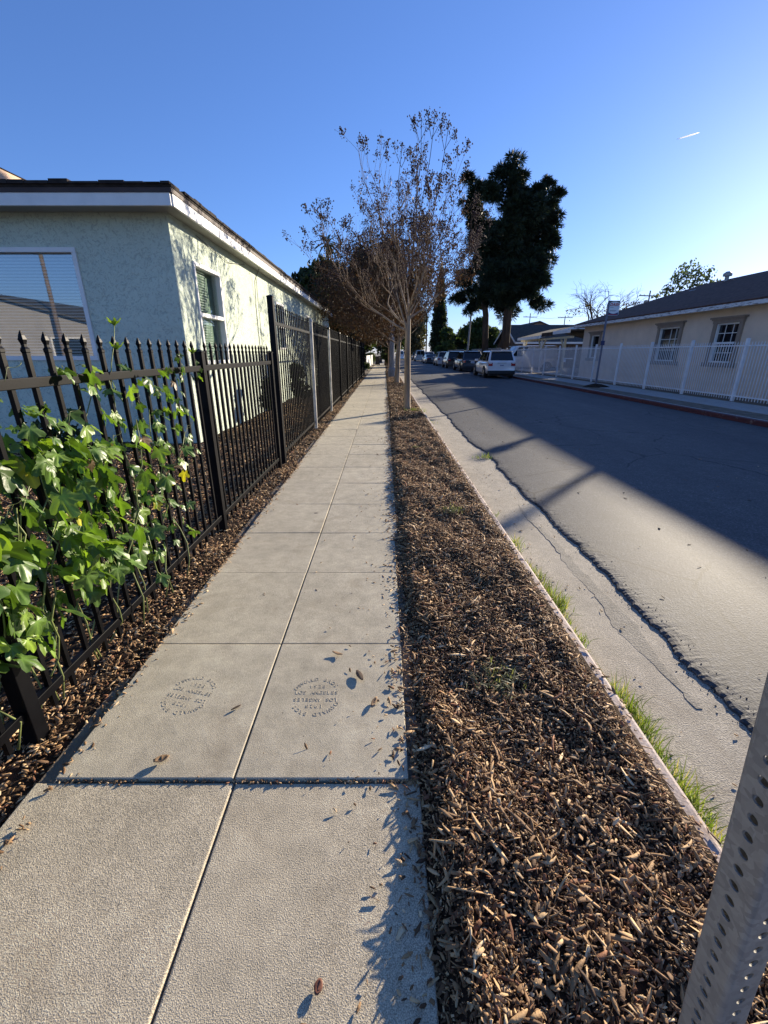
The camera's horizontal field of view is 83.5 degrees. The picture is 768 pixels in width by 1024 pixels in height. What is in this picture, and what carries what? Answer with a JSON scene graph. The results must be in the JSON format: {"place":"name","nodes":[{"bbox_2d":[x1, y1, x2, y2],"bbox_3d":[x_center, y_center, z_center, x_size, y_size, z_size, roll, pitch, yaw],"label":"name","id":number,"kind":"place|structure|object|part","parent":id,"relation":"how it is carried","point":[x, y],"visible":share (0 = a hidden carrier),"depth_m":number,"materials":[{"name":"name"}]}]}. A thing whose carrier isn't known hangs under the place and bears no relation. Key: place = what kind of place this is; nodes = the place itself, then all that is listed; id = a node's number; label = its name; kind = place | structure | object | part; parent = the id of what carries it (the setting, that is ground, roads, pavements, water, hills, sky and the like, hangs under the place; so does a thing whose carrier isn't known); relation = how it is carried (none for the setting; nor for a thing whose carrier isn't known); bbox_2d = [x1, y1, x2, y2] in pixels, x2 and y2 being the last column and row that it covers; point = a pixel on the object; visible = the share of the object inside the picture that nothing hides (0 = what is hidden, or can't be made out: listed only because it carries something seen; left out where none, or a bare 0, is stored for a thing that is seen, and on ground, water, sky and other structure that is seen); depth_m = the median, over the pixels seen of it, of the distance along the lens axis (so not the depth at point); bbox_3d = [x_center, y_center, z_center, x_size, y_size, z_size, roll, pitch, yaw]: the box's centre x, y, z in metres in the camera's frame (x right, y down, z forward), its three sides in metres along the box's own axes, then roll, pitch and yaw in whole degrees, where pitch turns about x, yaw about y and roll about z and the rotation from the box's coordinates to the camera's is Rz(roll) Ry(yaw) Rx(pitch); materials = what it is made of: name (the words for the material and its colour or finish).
{"place":"outdoors","nodes":[
{"label":"outdoors","id":0,"kind":"place"},
{"bbox_2d":[0,374,366,827],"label":"yard soil","id":1,"kind":"structure","parent":0,"point":[14,778],"depth_m":2.64,"materials":[{"name":"brown soil"}]},
{"bbox_2d":[25,419,80,455],"bbox_3d":[-5.054,-1.118,6.591,0.797,0.701,0.792,-17,26,-38],"label":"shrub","id":2,"kind":"object","parent":1,"relation":"on","point":[54,432],"visible":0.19,"depth_m":6.53,"materials":[{"name":"green plant"}]},
{"bbox_2d":[0,330,281,755],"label":"picket fence","id":3,"kind":"object","parent":1,"relation":"on","point":[26,701],"visible":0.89,"depth_m":2.59,"materials":[{"name":"black metal"}]},
{"bbox_2d":[0,317,205,749],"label":"passion vine","id":4,"kind":"object","parent":3,"relation":"attached to","point":[24,559],"visible":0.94,"depth_m":1.93,"materials":[{"name":"green plant"}]},
{"bbox_2d":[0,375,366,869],"bbox_3d":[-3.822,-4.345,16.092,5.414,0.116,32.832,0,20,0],"label":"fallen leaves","id":5,"kind":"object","parent":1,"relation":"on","point":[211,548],"visible":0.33,"depth_m":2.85,"materials":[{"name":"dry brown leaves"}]},
{"bbox_2d":[259,378,271,418],"bbox_3d":[-2.729,-2.724,10.294,0.461,1.033,0.703,0,20,0],"label":"shrub","id":6,"kind":"object","parent":1,"relation":"on","point":[267,397],"visible":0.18,"depth_m":10.13,"materials":[{"name":"green plant"}]},
{"bbox_2d":[288,362,312,398],"bbox_3d":[-2.490,-3.816,12.874,0.748,1.295,0.740,0,20,0],"label":"shrub","id":7,"kind":"object","parent":1,"relation":"on","point":[298,381],"visible":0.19,"depth_m":12.71,"materials":[{"name":"green plant"}]},
{"bbox_2d":[266,295,364,464],"bbox_3d":[-1.447,-6.346,18.454,0.110,2.300,26.862,0,20,0],"label":"tall picket fence","id":8,"kind":"object","parent":1,"relation":"on","point":[337,362],"visible":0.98,"depth_m":8.36,"materials":[{"name":"black metal"}]},
{"bbox_2d":[0,784,438,1023],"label":"sidewalk","id":9,"kind":"structure","parent":0,"point":[99,885],"depth_m":1.25,"materials":[{"name":"concrete"}]},
{"bbox_2d":[314,978,322,994],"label":"dry leaf","id":10,"kind":"object","parent":9,"relation":"on","point":[318,985],"visible":1,"depth_m":1.08,"materials":[{"name":"brown plant"}]},
{"bbox_2d":[56,359,407,782],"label":"sidewalk","id":11,"kind":"structure","parent":0,"point":[222,653],"depth_m":2.25,"materials":[{"name":"concrete"}]},
{"bbox_2d":[153,754,168,761],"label":"dry leaf","id":12,"kind":"object","parent":11,"relation":"on","point":[160,758],"visible":1,"depth_m":1.67,"materials":[{"name":"brown plant"}]},
{"bbox_2d":[38,368,417,1023],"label":"joint dirt","id":13,"kind":"structure","parent":11,"relation":"on","point":[57,766],"depth_m":1.87,"materials":[{"name":"brown soil"}]},
{"bbox_2d":[356,670,362,679],"bbox_3d":[-0.120,0.800,2.109,0.031,0.011,0.076,-9,22,-23],"label":"bark piece","id":14,"kind":"object","parent":11,"relation":"on","point":[359,674],"visible":1,"depth_m":2.11,"materials":[{"name":"brown wood"}]},
{"bbox_2d":[371,696,376,705],"bbox_3d":[-0.045,0.860,1.950,0.023,0.010,0.061,8,22,20],"label":"bark piece","id":15,"kind":"object","parent":11,"relation":"on","point":[373,701],"visible":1,"depth_m":1.95,"materials":[{"name":"beige plant"}]},
{"bbox_2d":[375,356,379,364],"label":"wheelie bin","id":16,"kind":"object","parent":11,"relation":"on","point":[377,359],"visible":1,"depth_m":56.32,"materials":[{"name":"black plastic"}]},
{"bbox_2d":[365,361,375,373],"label":"land","id":17,"kind":"structure","parent":0,"point":[369,369],"depth_m":43.09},
{"bbox_2d":[291,254,357,337],"bbox_3d":[-5.611,-17.447,38.020,8.240,9.545,7.695,0,20,0],"label":"fig tree","id":18,"kind":"object","parent":17,"relation":"on","point":[301,276],"visible":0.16,"depth_m":36.01,"materials":[{"name":"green plant"}]},
{"bbox_2d":[312,235,341,259],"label":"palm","id":19,"kind":"object","parent":17,"relation":"on","point":[330,243],"visible":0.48,"depth_m":50.19,"materials":[{"name":"green plant"}]},
{"bbox_2d":[346,288,377,358],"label":"ficus tree","id":20,"kind":"object","parent":17,"relation":"on","point":[367,348],"visible":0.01,"depth_m":48.37,"materials":[{"name":"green plant"}]},
{"bbox_2d":[365,362,370,370],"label":"shrub","id":21,"kind":"object","parent":17,"relation":"on","point":[367,365],"visible":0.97,"depth_m":38.21,"materials":[{"name":"green plant"}]},
{"bbox_2d":[366,355,372,364],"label":"white garden fence","id":22,"kind":"object","parent":17,"relation":"on","point":[369,359],"visible":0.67,"depth_m":47.17,"materials":[{"name":"paint"}]},
{"bbox_2d":[368,351,375,361],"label":"shrub","id":23,"kind":"object","parent":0,"point":[373,354],"visible":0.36,"depth_m":61.66,"materials":[{"name":"green plant"}]},
{"bbox_2d":[0,0,767,352],"label":"sky","id":24,"kind":"structure","parent":0,"point":[241,106],"materials":[{"name":"blue"}]},
{"bbox_2d":[403,317,428,356],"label":"bushy tree","id":25,"kind":"object","parent":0,"point":[418,335],"visible":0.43,"depth_m":116.49,"materials":[{"name":"green plant"}]},
{"bbox_2d":[394,356,767,732],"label":"road","id":26,"kind":"structure","parent":0,"point":[713,609],"depth_m":5.04,"materials":[{"name":"grey asphalt"}]},
{"bbox_2d":[373,344,403,355],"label":"end tree","id":27,"kind":"object","parent":26,"relation":"on","point":[379,348],"visible":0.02,"depth_m":139.61,"materials":[{"name":"green plant"}]},
{"bbox_2d":[395,351,403,359],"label":"moving van","id":28,"kind":"object","parent":26,"relation":"on","point":[401,354],"visible":0.46,"depth_m":105.24,"materials":[{"name":"white paint"}]},
{"bbox_2d":[413,350,424,360],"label":"parked van","id":29,"kind":"object","parent":26,"relation":"on","point":[418,355],"visible":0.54,"depth_m":84.63,"materials":[{"name":"grey paint"}]},
{"bbox_2d":[421,352,433,361],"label":"parked car","id":30,"kind":"object","parent":26,"relation":"on","point":[424,353],"visible":0.28,"depth_m":72.88,"materials":[{"name":"white paint"}]},
{"bbox_2d":[422,354,434,363],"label":"parked car","id":31,"kind":"object","parent":26,"relation":"on","point":[428,358],"visible":0.66,"depth_m":66.24,"materials":[{"name":"grey paint"}]},
{"bbox_2d":[433,352,445,365],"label":"parked car","id":32,"kind":"object","parent":26,"relation":"on","point":[437,359],"visible":0.47,"depth_m":54.28,"materials":[{"name":"silver metal"}]},
{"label":"rear window","id":33,"kind":"part","parent":32,"relation":"part of","materials":[{"name":"black glass"}]},
{"bbox_2d":[442,351,459,367],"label":"parked car","id":34,"kind":"object","parent":26,"relation":"on","point":[448,360],"visible":0.47,"depth_m":45.97,"materials":[{"name":"silver paint"}]},
{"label":"rear window","id":35,"kind":"part","parent":34,"relation":"part of","materials":[{"name":"black glass"}]},
{"bbox_2d":[453,350,480,371],"bbox_3d":[7.707,-14.011,39.865,2.320,1.830,5.000,0,20,-1],"label":"parked car","id":36,"kind":"object","parent":26,"relation":"on","point":[464,360],"visible":0.71,"depth_m":37.66,"materials":[{"name":"metal"}]},
{"bbox_3d":[7.721,-14.177,38.980,1.783,0.542,2.953,0,20,-1],"label":"side window","id":37,"kind":"part","parent":36,"relation":"part of","materials":[{"name":"black glass"}]},
{"bbox_3d":[7.746,-13.696,37.625,1.505,0.539,0.332,0,20,-1],"label":"rear window","id":38,"kind":"part","parent":36,"relation":"part of","materials":[{"name":"black glass"}]},
{"bbox_2d":[473,349,515,377],"bbox_3d":[7.680,-10.472,30.299,2.320,1.830,5.000,0,20,0],"label":"parked car","id":39,"kind":"object","parent":26,"relation":"on","point":[490,362],"visible":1,"depth_m":28.11,"materials":[{"name":"white paint"}]},
{"bbox_3d":[7.680,-10.638,29.413,1.783,0.542,2.953,0,20,0],"label":"side window","id":40,"kind":"part","parent":39,"relation":"part of","materials":[{"name":"black glass"}]},
{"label":"rear window","id":41,"kind":"part","parent":39,"relation":"part of","materials":[{"name":"black glass"}]},
{"bbox_2d":[394,363,766,848],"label":"gutter","id":42,"kind":"object","parent":26,"relation":"on","point":[713,745],"visible":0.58,"depth_m":2.45,"materials":[{"name":"concrete"}]},
{"bbox_2d":[405,407,732,846],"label":"kerb grass","id":43,"kind":"structure","parent":42,"relation":"on","point":[560,602],"depth_m":1.90,"materials":[{"name":"green plant"}]},
{"bbox_2d":[519,505,702,708],"bbox_3d":[1.521,0.439,3.475,0.176,0.010,2.975,0,20,0],"label":"gutter patch","id":44,"kind":"object","parent":42,"relation":"on","point":[630,631],"visible":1,"depth_m":2.75,"materials":[{"name":"concrete"}]},
{"bbox_2d":[491,460,753,734],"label":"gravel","id":45,"kind":"structure","parent":42,"relation":"on","point":[646,620],"depth_m":2.61,"materials":[{"name":"grey stone"}]},
{"bbox_2d":[410,357,767,420],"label":"parkway","id":46,"kind":"structure","parent":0,"point":[726,410],"depth_m":14.19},
{"bbox_2d":[446,168,491,352],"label":"pine","id":47,"kind":"object","parent":46,"relation":"on","point":[471,294],"visible":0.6,"depth_m":42.87,"materials":[{"name":"green plant"}]},
{"bbox_2d":[467,314,471,350],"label":"street light","id":48,"kind":"object","parent":46,"relation":"on","point":[469,333],"visible":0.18,"depth_m":47.56,"materials":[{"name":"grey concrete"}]},
{"bbox_2d":[515,371,767,414],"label":"sidewalk","id":49,"kind":"structure","parent":0,"point":[734,405],"depth_m":15.71,"materials":[{"name":"concrete"}]},
{"bbox_2d":[420,314,431,351],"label":"palm","id":50,"kind":"object","parent":49,"relation":"on","point":[427,317],"visible":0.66,"depth_m":102.96,"materials":[{"name":"green wood"}]},
{"bbox_2d":[582,383,608,387],"bbox_3d":[10.020,-5.975,20.287,1.240,0.165,1.088,0,20,0],"label":"dirt mound","id":51,"kind":"object","parent":49,"relation":"on","point":[595,385],"visible":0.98,"depth_m":20.03,"materials":[{"name":"soil"}]},
{"bbox_2d":[595,301,619,383],"bbox_3d":[10.225,-7.618,19.759,0.609,3.780,0.120,0,20,0],"label":"bus stop sign","id":52,"kind":"object","parent":51,"relation":"on","point":[613,307],"visible":0.94,"depth_m":19.30,"materials":[{"name":"grey metal"}]},
{"bbox_2d":[515,368,767,406],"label":"yard","id":53,"kind":"structure","parent":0,"point":[688,393],"depth_m":18.36,"materials":[{"name":"grey concrete"}]},
{"bbox_2d":[428,261,448,351],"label":"cypress","id":54,"kind":"object","parent":53,"relation":"on","point":[439,320],"visible":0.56,"depth_m":86.17,"materials":[{"name":"green plant"}]},
{"bbox_2d":[434,326,456,354],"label":"green bush","id":55,"kind":"object","parent":53,"relation":"on","point":[447,334],"visible":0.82,"depth_m":78.85,"materials":[{"name":"green plant"}]},
{"bbox_2d":[453,326,470,349],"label":"citrus tree","id":56,"kind":"object","parent":53,"relation":"on","point":[459,343],"visible":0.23,"depth_m":68.00,"materials":[{"name":"green plant"}]},
{"bbox_2d":[448,348,501,353],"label":"board fence","id":57,"kind":"object","parent":53,"relation":"on","point":[480,350],"visible":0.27,"depth_m":51.97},
{"bbox_2d":[456,316,500,350],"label":"citrus tree","id":58,"kind":"object","parent":53,"relation":"on","point":[475,340],"visible":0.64,"depth_m":57.27,"materials":[{"name":"green plant"}]},
{"bbox_2d":[472,148,568,348],"bbox_3d":[12.541,-23.530,41.632,9.183,18.455,7.176,0,20,0],"label":"pine","id":59,"kind":"object","parent":53,"relation":"on","point":[523,236],"visible":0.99,"depth_m":39.54,"materials":[{"name":"green plant"}]},
{"bbox_2d":[496,321,548,347],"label":"stucco house","id":60,"kind":"structure","parent":53,"relation":"on","point":[538,323],"depth_m":60.55,"materials":[{"name":"concrete"}]},
{"bbox_2d":[510,346,557,370],"bbox_3d":[12.525,-13.733,38.422,5.450,2.100,2.380,0,20,0],"label":"carport van","id":61,"kind":"object","parent":53,"relation":"on","point":[514,349],"visible":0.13,"depth_m":37.51,"materials":[{"name":"white paint"}]},
{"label":"side window","id":62,"kind":"part","parent":61,"relation":"part of","materials":[{"name":"black glass"}]},
{"bbox_2d":[494,325,582,367],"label":"brick house","id":63,"kind":"structure","parent":53,"relation":"on","point":[517,331],"depth_m":46.40,"materials":[{"name":"grey brick"}]},
{"bbox_2d":[517,326,584,372],"bbox_3d":[15.428,-12.936,34.398,6.343,3.598,11.700,0,20,0],"label":"carport","id":64,"kind":"object","parent":53,"relation":"on","point":[572,332],"visible":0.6,"depth_m":33.69,"materials":[{"name":"white wood"}]},
{"bbox_2d":[562,281,656,320],"bbox_3d":[19.166,-16.159,37.498,7.842,7.512,6.786,0,20,0],"label":"bare tree","id":65,"kind":"object","parent":53,"relation":"on","point":[588,304],"visible":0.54,"depth_m":36.35,"materials":[{"name":"brown plant"}]},
{"bbox_2d":[502,338,767,403],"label":"white picket fence","id":66,"kind":"object","parent":53,"relation":"on","point":[687,365],"visible":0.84,"depth_m":18.35,"materials":[{"name":"paint"}]},
{"bbox_2d":[639,290,660,301],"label":"utility pole","id":67,"kind":"object","parent":53,"relation":"on","point":[648,295],"visible":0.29,"depth_m":61.92,"materials":[{"name":"wood"}]},
{"bbox_2d":[573,271,767,398],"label":"cream house","id":68,"kind":"structure","parent":53,"relation":"on","point":[731,310],"depth_m":18.32,"materials":[{"name":"paint"}]},
{"bbox_2d":[589,335,598,357],"bbox_3d":[13.057,-10.112,26.327,0.365,1.400,1.150,0,20,0],"label":"window","id":69,"kind":"structure","parent":68,"relation":"in","point":[595,338],"depth_m":26.57,"materials":[{"name":"black glass"}]},
{"bbox_2d":[654,327,679,360],"bbox_3d":[13.057,-7.623,19.571,0.365,1.520,1.550,0,20,0],"label":"window","id":70,"kind":"structure","parent":68,"relation":"in","point":[668,336],"depth_m":19.68,"materials":[{"name":"white glass"}]},
{"bbox_2d":[709,322,739,362],"bbox_3d":[13.057,-6.400,16.292,0.365,1.500,1.250,0,20,0],"label":"window","id":71,"kind":"structure","parent":68,"relation":"in","point":[725,332],"depth_m":16.38,"materials":[{"name":"white glass"}]},
{"bbox_2d":[651,258,715,299],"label":"green tree","id":72,"kind":"object","parent":53,"relation":"on","point":[685,273],"visible":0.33,"depth_m":40.17,"materials":[{"name":"green plant"}]},
{"label":"ground","id":73,"kind":"structure","parent":0,"visible":0},
{"bbox_2d":[53,370,767,1023],"bbox_3d":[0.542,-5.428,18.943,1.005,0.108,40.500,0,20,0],"label":"mulch bed","id":74,"kind":"object","parent":73,"relation":"on","point":[642,986],"visible":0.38,"depth_m":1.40,"materials":[{"name":"brown wood"}]},
{"bbox_2d":[325,214,434,345],"bbox_3d":[-0.376,-14.760,29.953,8.237,10.028,8.808,0,20,0],"label":"crape myrtle","id":75,"kind":"object","parent":74,"relation":"on","point":[387,341],"visible":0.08,"depth_m":30.30,"materials":[{"name":"brown plant"}]},
{"bbox_2d":[282,107,494,408],"bbox_3d":[0.409,-5.949,11.009,4.297,6.638,4.243,10,22,24],"label":"crape myrtle","id":76,"kind":"object","parent":74,"relation":"on","point":[420,229],"visible":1,"depth_m":10.33,"materials":[{"name":"brown plant"}]},
{"bbox_2d":[308,170,481,382],"bbox_3d":[0.226,-11.020,20.576,7.869,9.518,9.069,0,20,0],"label":"crape myrtle","id":77,"kind":"object","parent":74,"relation":"on","point":[341,295],"visible":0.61,"depth_m":20.14,"materials":[{"name":"brown plant"}]},
{"bbox_2d":[388,214,431,376],"bbox_3d":[1.555,-13.075,26.724,2.550,9.183,0.468,0,20,0],"label":"street light","id":78,"kind":"object","parent":74,"relation":"on","point":[391,370],"visible":0.28,"depth_m":27.68,"materials":[{"name":"grey metal"}]},
{"bbox_2d":[438,502,466,514],"bbox_3d":[0.647,-0.035,4.213,0.380,0.061,0.367,0,20,0],"label":"weed","id":79,"kind":"object","parent":74,"relation":"on","point":[453,510],"visible":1,"depth_m":4.21,"materials":[{"name":"green plant"}]},
{"bbox_2d":[466,655,537,703],"bbox_3d":[0.561,0.784,2.058,0.412,0.052,0.316,-15,25,-34],"label":"weed","id":80,"kind":"object","parent":74,"relation":"on","point":[499,681],"visible":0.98,"depth_m":2.06,"materials":[{"name":"green plant"}]},
{"bbox_2d":[678,673,767,1023],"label":"sign post","id":81,"kind":"object","parent":74,"relation":"on","point":[729,964],"visible":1,"depth_m":0.46,"materials":[{"name":"grey metal"}]},
{"bbox_2d":[400,377,721,862],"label":"kerb","id":82,"kind":"structure","parent":73,"relation":"on","point":[711,842],"depth_m":1.86,"materials":[{"name":"concrete"}]},
{"bbox_2d":[505,376,767,427],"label":"red kerb","id":83,"kind":"structure","parent":73,"relation":"on","point":[757,422],"depth_m":13.22,"materials":[{"name":"paint"}]},
{"bbox_2d":[517,376,766,420],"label":"kerb cap","id":84,"kind":"object","parent":73,"relation":"on","point":[659,401],"depth_m":13.52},
{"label":"far mulch bed","id":85,"kind":"structure","parent":0,"visible":0},
{"bbox_2d":[381,353,387,366],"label":"shrub","id":86,"kind":"object","parent":85,"relation":"on","point":[384,356],"visible":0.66,"depth_m":44.03,"materials":[{"name":"green plant"}]},
{"bbox_2d":[377,331,404,365],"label":"street tree","id":87,"kind":"object","parent":85,"relation":"on","point":[395,346],"visible":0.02,"depth_m":53.27,"materials":[{"name":"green plant"}]},
{"bbox_2d":[350,282,445,369],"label":"crape myrtle","id":88,"kind":"object","parent":85,"relation":"on","point":[388,347],"visible":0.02,"depth_m":40.98,"materials":[{"name":"brown plant"}]},
{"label":"far yard","id":89,"kind":"structure","parent":0,"visible":0},
{"bbox_2d":[0,167,25,179],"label":"two storey house","id":90,"kind":"structure","parent":89,"relation":"on","point":[5,174],"depth_m":18.51,"materials":[{"name":"beige paint"}]},
{"bbox_2d":[0,178,333,442],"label":"stucco house","id":91,"kind":"structure","parent":89,"relation":"on","point":[155,261],"depth_m":7.10,"materials":[{"name":"white paint"}]},
{"bbox_2d":[0,247,99,359],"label":"window","id":92,"kind":"structure","parent":91,"relation":"in","point":[42,288],"depth_m":7.09,"materials":[{"name":"white glass"}]},
{"bbox_2d":[192,260,229,363],"bbox_3d":[-3.390,-3.752,8.283,0.230,1.790,1.400,0,20,0],"label":"window","id":93,"kind":"structure","parent":91,"relation":"in","point":[202,274],"depth_m":8.49,"materials":[{"name":"white plastic"}]},
{"bbox_2d":[275,301,286,349],"bbox_3d":[-3.457,-5.932,13.773,0.365,1.470,1.250,0,20,0],"label":"window","id":94,"kind":"structure","parent":91,"relation":"in","point":[280,305],"depth_m":13.94,"materials":[{"name":"white glass"}]}
]}

